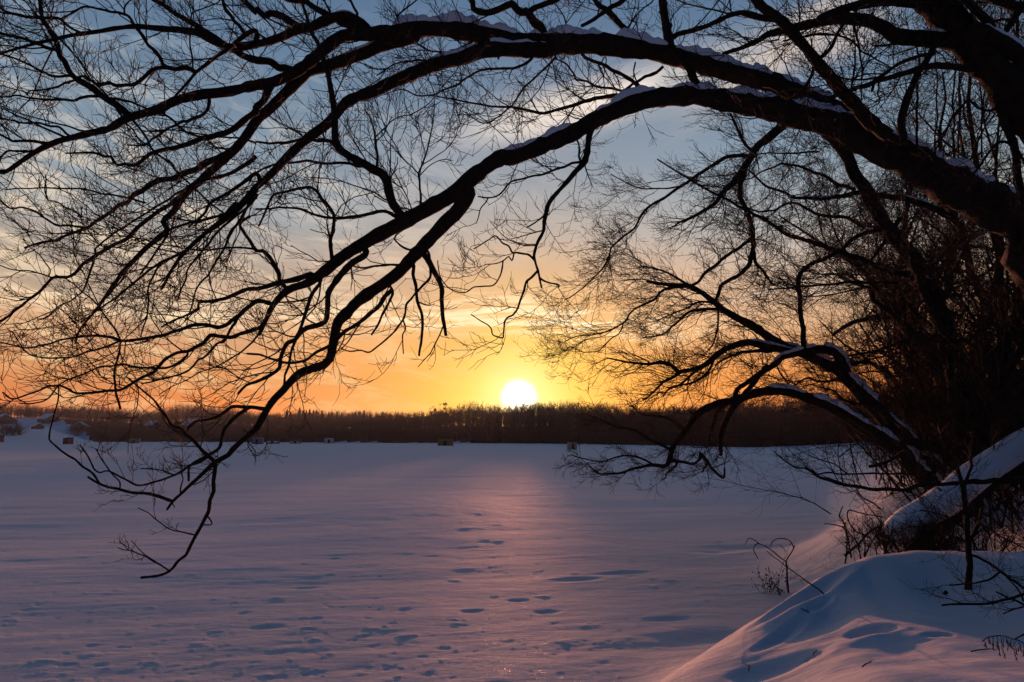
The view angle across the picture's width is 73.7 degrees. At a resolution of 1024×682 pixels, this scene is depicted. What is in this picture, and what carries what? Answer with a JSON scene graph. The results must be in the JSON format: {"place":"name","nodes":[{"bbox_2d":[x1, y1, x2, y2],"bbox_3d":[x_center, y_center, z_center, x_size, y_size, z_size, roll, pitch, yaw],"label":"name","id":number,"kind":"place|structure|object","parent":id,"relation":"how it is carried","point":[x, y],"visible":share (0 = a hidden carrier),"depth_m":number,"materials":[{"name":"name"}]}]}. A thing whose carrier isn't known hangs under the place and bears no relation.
{"place":"outdoors","nodes":[
{"label":"outdoors","id":0,"kind":"place"},
{"bbox_2d":[14,417,801,446],"bbox_3d":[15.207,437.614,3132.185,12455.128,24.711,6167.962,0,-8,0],"label":"wooded hill","id":1,"kind":"structure","parent":0,"point":[338,440],"depth_m":456.38,"materials":[{"name":"black plant"}]},
{"bbox_2d":[69,421,89,431],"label":"house","id":2,"kind":"structure","parent":1,"relation":"on","point":[83,424],"depth_m":576.11,"materials":[{"name":"brown"}]},
{"bbox_2d":[143,420,161,429],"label":"house","id":3,"kind":"structure","parent":1,"relation":"on","point":[150,422],"depth_m":591.79,"materials":[{"name":"grey"}]},
{"bbox_2d":[182,419,200,428],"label":"house","id":4,"kind":"structure","parent":1,"relation":"on","point":[192,420],"depth_m":554.64,"materials":[{"name":"brown"}]},
{"bbox_2d":[296,408,301,427],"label":"spruce tree","id":5,"kind":"object","parent":1,"relation":"on","point":[299,412],"visible":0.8,"depth_m":500.23,"materials":[{"name":"brown plant"}]},
{"bbox_2d":[305,409,311,421],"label":"spruce tree","id":6,"kind":"object","parent":1,"relation":"on","point":[309,415],"visible":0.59,"depth_m":496.80,"materials":[{"name":"brown plant"}]},
{"bbox_2d":[313,409,318,428],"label":"spruce tree","id":7,"kind":"object","parent":1,"relation":"on","point":[316,416],"visible":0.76,"depth_m":491.48,"materials":[{"name":"brown plant"}]},
{"bbox_2d":[319,410,323,426],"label":"spruce tree","id":8,"kind":"object","parent":1,"relation":"on","point":[321,415],"visible":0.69,"depth_m":490.33,"materials":[{"name":"brown plant"}]},
{"bbox_2d":[323,412,331,429],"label":"spruce tree","id":9,"kind":"object","parent":1,"relation":"on","point":[328,418],"visible":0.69,"depth_m":481.85,"materials":[{"name":"brown plant"}]},
{"bbox_2d":[431,406,438,424],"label":"pine tree","id":10,"kind":"object","parent":1,"relation":"on","point":[435,410],"visible":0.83,"depth_m":450.54,"materials":[{"name":"brown plant"}]},
{"bbox_2d":[0,385,950,446],"bbox_3d":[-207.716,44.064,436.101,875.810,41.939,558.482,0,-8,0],"label":"bare wood","id":11,"kind":"object","parent":1,"relation":"on","point":[542,422],"visible":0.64,"depth_m":403.40,"materials":[{"name":"brown plant"}]},
{"bbox_2d":[0,418,1023,681],"bbox_3d":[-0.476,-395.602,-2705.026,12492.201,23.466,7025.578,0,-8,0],"label":"snow ground","id":12,"kind":"structure","parent":0,"point":[396,562],"depth_m":12.56,"materials":[{"name":"white snow"}]},
{"bbox_2d":[0,413,18,423],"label":"house","id":13,"kind":"structure","parent":12,"relation":"on","point":[5,417],"depth_m":598.74,"materials":[{"name":"brown"}]},
{"bbox_2d":[0,418,19,435],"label":"shore bush","id":14,"kind":"object","parent":12,"relation":"on","point":[2,430],"visible":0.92,"depth_m":417.15,"materials":[{"name":"brown plant"}]},
{"bbox_2d":[1,420,22,435],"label":"shore bush","id":15,"kind":"object","parent":12,"relation":"on","point":[6,427],"visible":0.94,"depth_m":418.42,"materials":[{"name":"brown plant"}]},
{"bbox_2d":[12,422,31,434],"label":"shore bush","id":16,"kind":"object","parent":12,"relation":"on","point":[18,431],"visible":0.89,"depth_m":424.40,"materials":[{"name":"brown plant"}]},
{"bbox_2d":[31,422,44,428],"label":"house","id":17,"kind":"structure","parent":12,"relation":"on","point":[39,425],"depth_m":522.29,"materials":[{"name":"brown"}]},
{"bbox_2d":[36,413,60,422],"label":"house","id":18,"kind":"structure","parent":12,"relation":"on","point":[45,418],"depth_m":605.21,"materials":[{"name":"brown"}]},
{"bbox_2d":[63,437,73,443],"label":"ice fishing hut","id":19,"kind":"object","parent":12,"relation":"on","point":[68,440],"visible":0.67,"depth_m":311.92,"materials":[{"name":"red"}]},
{"bbox_2d":[68,421,86,435],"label":"shore bush","id":20,"kind":"object","parent":12,"relation":"on","point":[77,430],"visible":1,"depth_m":559.73,"materials":[{"name":"brown plant"}]},
{"bbox_2d":[129,438,140,442],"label":"ice fishing hut","id":21,"kind":"object","parent":12,"relation":"on","point":[135,440],"visible":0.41,"depth_m":368.82,"materials":[{"name":"brown"}]},
{"bbox_2d":[251,437,263,443],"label":"ice fishing hut","id":22,"kind":"object","parent":12,"relation":"on","point":[257,440],"visible":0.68,"depth_m":310.24,"materials":[{"name":"grey"}]},
{"bbox_2d":[266,439,279,443],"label":"ice fishing hut","id":23,"kind":"object","parent":12,"relation":"on","point":[274,441],"visible":0.79,"depth_m":336.52,"materials":[{"name":"white"}]},
{"bbox_2d":[289,439,301,443],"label":"ice fishing hut","id":24,"kind":"object","parent":12,"relation":"on","point":[295,441],"visible":1,"depth_m":351.61,"materials":[{"name":"white"}]},
{"bbox_2d":[324,438,333,442],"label":"ice fishing hut","id":25,"kind":"object","parent":12,"relation":"on","point":[328,440],"visible":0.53,"depth_m":367.43,"materials":[{"name":"beige"}]},
{"bbox_2d":[438,439,452,445],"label":"ice fishing hut","id":26,"kind":"object","parent":12,"relation":"on","point":[445,442],"visible":0.97,"depth_m":239.23,"materials":[{"name":"brown"}]},
{"bbox_2d":[0,0,1023,578],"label":"overhanging tree","id":27,"kind":"object","parent":12,"relation":"on","point":[498,40],"visible":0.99,"depth_m":7.63,"materials":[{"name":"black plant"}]},
{"bbox_2d":[566,441,577,449],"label":"ice fishing hut","id":28,"kind":"object","parent":12,"relation":"on","point":[570,444],"visible":1,"depth_m":157.76,"materials":[{"name":"beige"}]},
{"bbox_2d":[475,36,989,515],"bbox_3d":[4.709,-1.135,12.848,10.921,8.706,5.906,0,-8,0],"label":"willow tree","id":29,"kind":"object","parent":12,"relation":"on","point":[770,342],"visible":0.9,"depth_m":12.48,"materials":[{"name":"brown plant"}]},
{"bbox_2d":[745,537,823,595],"bbox_3d":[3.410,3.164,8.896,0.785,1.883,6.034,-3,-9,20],"label":"dead weed","id":30,"kind":"object","parent":12,"relation":"on","point":[786,581],"visible":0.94,"depth_m":11.34,"materials":[{"name":"brown plant"}]},
{"bbox_2d":[653,0,1023,283],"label":"leaning tree","id":31,"kind":"object","parent":12,"relation":"on","point":[988,53],"visible":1,"depth_m":7.14,"materials":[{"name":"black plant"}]},
{"bbox_2d":[736,379,946,464],"bbox_3d":[15.282,2.184,26.678,12.492,6.043,7.321,-3,-9,22],"label":"bush","id":32,"kind":"object","parent":12,"relation":"on","point":[811,434],"visible":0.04,"depth_m":26.07,"materials":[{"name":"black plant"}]},
{"bbox_2d":[797,412,897,467],"bbox_3d":[20.178,4.770,36.056,9.910,4.446,6.299,-3,-9,22],"label":"bush","id":33,"kind":"object","parent":12,"relation":"on","point":[837,437],"visible":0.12,"depth_m":36.30,"materials":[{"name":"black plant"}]},
{"bbox_2d":[823,462,883,563],"bbox_3d":[6.514,3.042,12.324,1.131,1.763,1.903,-7,-11,42],"label":"shrub","id":34,"kind":"object","parent":12,"relation":"on","point":[848,519],"visible":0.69,"depth_m":12.10,"materials":[{"name":"brown plant"}]},
{"bbox_2d":[688,219,1023,505],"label":"bush","id":35,"kind":"object","parent":12,"relation":"on","point":[963,363],"visible":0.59,"depth_m":11.74,"materials":[{"name":"brown plant"}]},
{"bbox_2d":[693,310,1023,513],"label":"bush","id":36,"kind":"object","parent":12,"relation":"on","point":[945,449],"visible":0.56,"depth_m":11.21,"materials":[{"name":"brown plant"}]},
{"bbox_2d":[702,51,1023,438],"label":"tree","id":37,"kind":"object","parent":12,"relation":"on","point":[910,296],"visible":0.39,"depth_m":14.14,"materials":[{"name":"black plant"}]},
{"bbox_2d":[736,12,992,450],"bbox_3d":[11.569,-2.793,21.382,7.673,13.460,7.636,0,-8,0],"label":"tree","id":38,"kind":"object","parent":12,"relation":"on","point":[891,254],"visible":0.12,"depth_m":20.32,"materials":[{"name":"brown plant"}]},
{"bbox_2d":[806,507,926,569],"bbox_3d":[5.614,3.148,10.185,1.811,1.332,1.563,2,-8,-14],"label":"shrub","id":39,"kind":"object","parent":12,"relation":"on","point":[853,541],"visible":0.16,"depth_m":10.34,"materials":[{"name":"brown plant"}]},
{"bbox_2d":[770,381,966,487],"bbox_3d":[9.448,1.965,16.783,6.012,3.272,4.233,0,-8,0],"label":"bush","id":40,"kind":"object","parent":12,"relation":"on","point":[837,425],"visible":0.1,"depth_m":16.91,"materials":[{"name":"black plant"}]},
{"bbox_2d":[725,325,1023,547],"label":"bush","id":41,"kind":"object","parent":12,"relation":"on","point":[992,442],"visible":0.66,"depth_m":10.34,"materials":[{"name":"brown plant"}]},
{"bbox_2d":[743,230,1023,519],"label":"bush","id":42,"kind":"object","parent":12,"relation":"on","point":[978,358],"visible":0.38,"depth_m":12.73,"materials":[{"name":"brown plant"}]},
{"bbox_2d":[787,154,993,397],"bbox_3d":[17.039,-2.774,31.412,10.233,15.236,8.945,-7,-11,41],"label":"tree","id":43,"kind":"object","parent":12,"relation":"on","point":[847,250],"visible":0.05,"depth_m":33.61,"materials":[{"name":"black plant"}]},
{"bbox_2d":[812,165,974,438],"bbox_3d":[12.042,-0.829,21.096,5.839,9.372,4.047,2,-8,-14],"label":"tree","id":44,"kind":"object","parent":12,"relation":"on","point":[875,295],"visible":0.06,"depth_m":21.30,"materials":[{"name":"black plant"}]},
{"bbox_2d":[832,466,958,541],"bbox_3d":[6.546,2.718,11.161,2.225,1.394,2.522,-6,-10,36],"label":"shrub","id":45,"kind":"object","parent":12,"relation":"on","point":[875,509],"visible":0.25,"depth_m":11.37,"materials":[{"name":"brown plant"}]},
{"bbox_2d":[772,258,1023,457],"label":"bush","id":46,"kind":"object","parent":12,"relation":"on","point":[947,355],"visible":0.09,"depth_m":13.46,"materials":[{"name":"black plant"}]},
{"bbox_2d":[772,292,1023,457],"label":"bush","id":47,"kind":"object","parent":12,"relation":"on","point":[881,390],"visible":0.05,"depth_m":18.27,"materials":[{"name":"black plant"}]},
{"bbox_2d":[774,207,1023,461],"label":"bush","id":48,"kind":"object","parent":12,"relation":"on","point":[926,329],"visible":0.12,"depth_m":15.42,"materials":[{"name":"brown plant"}]},
{"bbox_2d":[794,62,1022,431],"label":"tree","id":49,"kind":"object","parent":12,"relation":"on","point":[944,238],"visible":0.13,"depth_m":17.18,"materials":[{"name":"brown plant"}]},
{"bbox_2d":[797,267,1023,494],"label":"bush","id":50,"kind":"object","parent":12,"relation":"on","point":[853,370],"visible":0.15,"depth_m":14.59,"materials":[{"name":"brown plant"}]},
{"bbox_2d":[836,113,997,428],"bbox_3d":[16.276,-2.302,25.495,8.029,12.886,5.565,3,-9,-22],"label":"tree","id":51,"kind":"object","parent":12,"relation":"on","point":[938,246],"visible":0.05,"depth_m":25.63,"materials":[{"name":"black plant"}]},
{"bbox_2d":[816,134,1021,414],"bbox_3d":[17.488,-1.720,29.533,5.628,14.486,9.334,5,-9,-31],"label":"tree","id":52,"kind":"object","parent":12,"relation":"on","point":[939,278],"visible":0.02,"depth_m":29.25,"materials":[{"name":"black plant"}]},
{"bbox_2d":[822,9,1023,359],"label":"tree","id":53,"kind":"object","parent":12,"relation":"on","point":[940,145],"visible":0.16,"depth_m":17.77,"materials":[{"name":"black plant"}]},
{"bbox_2d":[831,343,1022,494],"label":"bush","id":54,"kind":"object","parent":12,"relation":"on","point":[928,420],"visible":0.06,"depth_m":13.21,"materials":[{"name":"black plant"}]},
{"bbox_2d":[836,508,1020,558],"bbox_3d":[5.195,2.497,8.635,1.550,0.810,1.925,6,-10,-35],"label":"bramble","id":55,"kind":"object","parent":12,"relation":"on","point":[925,539],"visible":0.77,"depth_m":8.54,"materials":[{"name":"brown plant"}]},
{"bbox_2d":[860,0,1023,450],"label":"tree","id":56,"kind":"object","parent":12,"relation":"on","point":[972,135],"visible":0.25,"depth_m":14.38,"materials":[{"name":"brown plant"}]},
{"bbox_2d":[872,409,1023,601],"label":"sapling","id":57,"kind":"object","parent":12,"relation":"on","point":[969,537],"visible":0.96,"depth_m":6.19,"materials":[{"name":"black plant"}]},
{"bbox_2d":[877,49,1023,492],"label":"tree","id":58,"kind":"object","parent":12,"relation":"on","point":[1015,305],"visible":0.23,"depth_m":13.41,"materials":[{"name":"black plant"}]},
{"bbox_2d":[882,427,1023,553],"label":"leaning log","id":59,"kind":"object","parent":12,"relation":"on","point":[1005,460],"visible":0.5,"depth_m":9.12,"materials":[{"name":"brown plant"}]},
{"bbox_2d":[892,459,1023,551],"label":"shrub","id":60,"kind":"object","parent":12,"relation":"on","point":[1014,531],"visible":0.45,"depth_m":9.00,"materials":[{"name":"brown plant"}]},
{"bbox_2d":[895,535,1023,619],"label":"fallen branch","id":61,"kind":"object","parent":12,"relation":"on","point":[1007,598],"visible":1,"depth_m":4.88,"materials":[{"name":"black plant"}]},
{"bbox_2d":[917,0,1023,335],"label":"tree","id":62,"kind":"object","parent":12,"relation":"on","point":[1017,28],"visible":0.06,"depth_m":17.77,"materials":[{"name":"black plant"}]},
{"bbox_2d":[920,485,1023,551],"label":"shrub","id":63,"kind":"object","parent":12,"relation":"on","point":[975,546],"visible":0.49,"depth_m":8.40,"materials":[{"name":"brown plant"}]},
{"bbox_2d":[950,130,1023,385],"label":"tree","id":64,"kind":"object","parent":12,"relation":"on","point":[1001,178],"visible":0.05,"depth_m":18.42,"materials":[{"name":"black plant"}]},
{"bbox_2d":[982,633,1023,660],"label":"seed frond","id":65,"kind":"object","parent":12,"relation":"on","point":[997,645],"visible":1,"depth_m":3.85,"materials":[{"name":"brown plant"}]},
{"bbox_2d":[0,0,1023,426],"label":"sky","id":66,"kind":"structure","parent":0,"point":[502,378],"materials":[{"name":"blue"}]},
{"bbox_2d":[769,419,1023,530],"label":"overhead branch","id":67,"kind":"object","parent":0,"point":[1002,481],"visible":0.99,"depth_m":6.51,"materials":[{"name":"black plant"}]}
]}

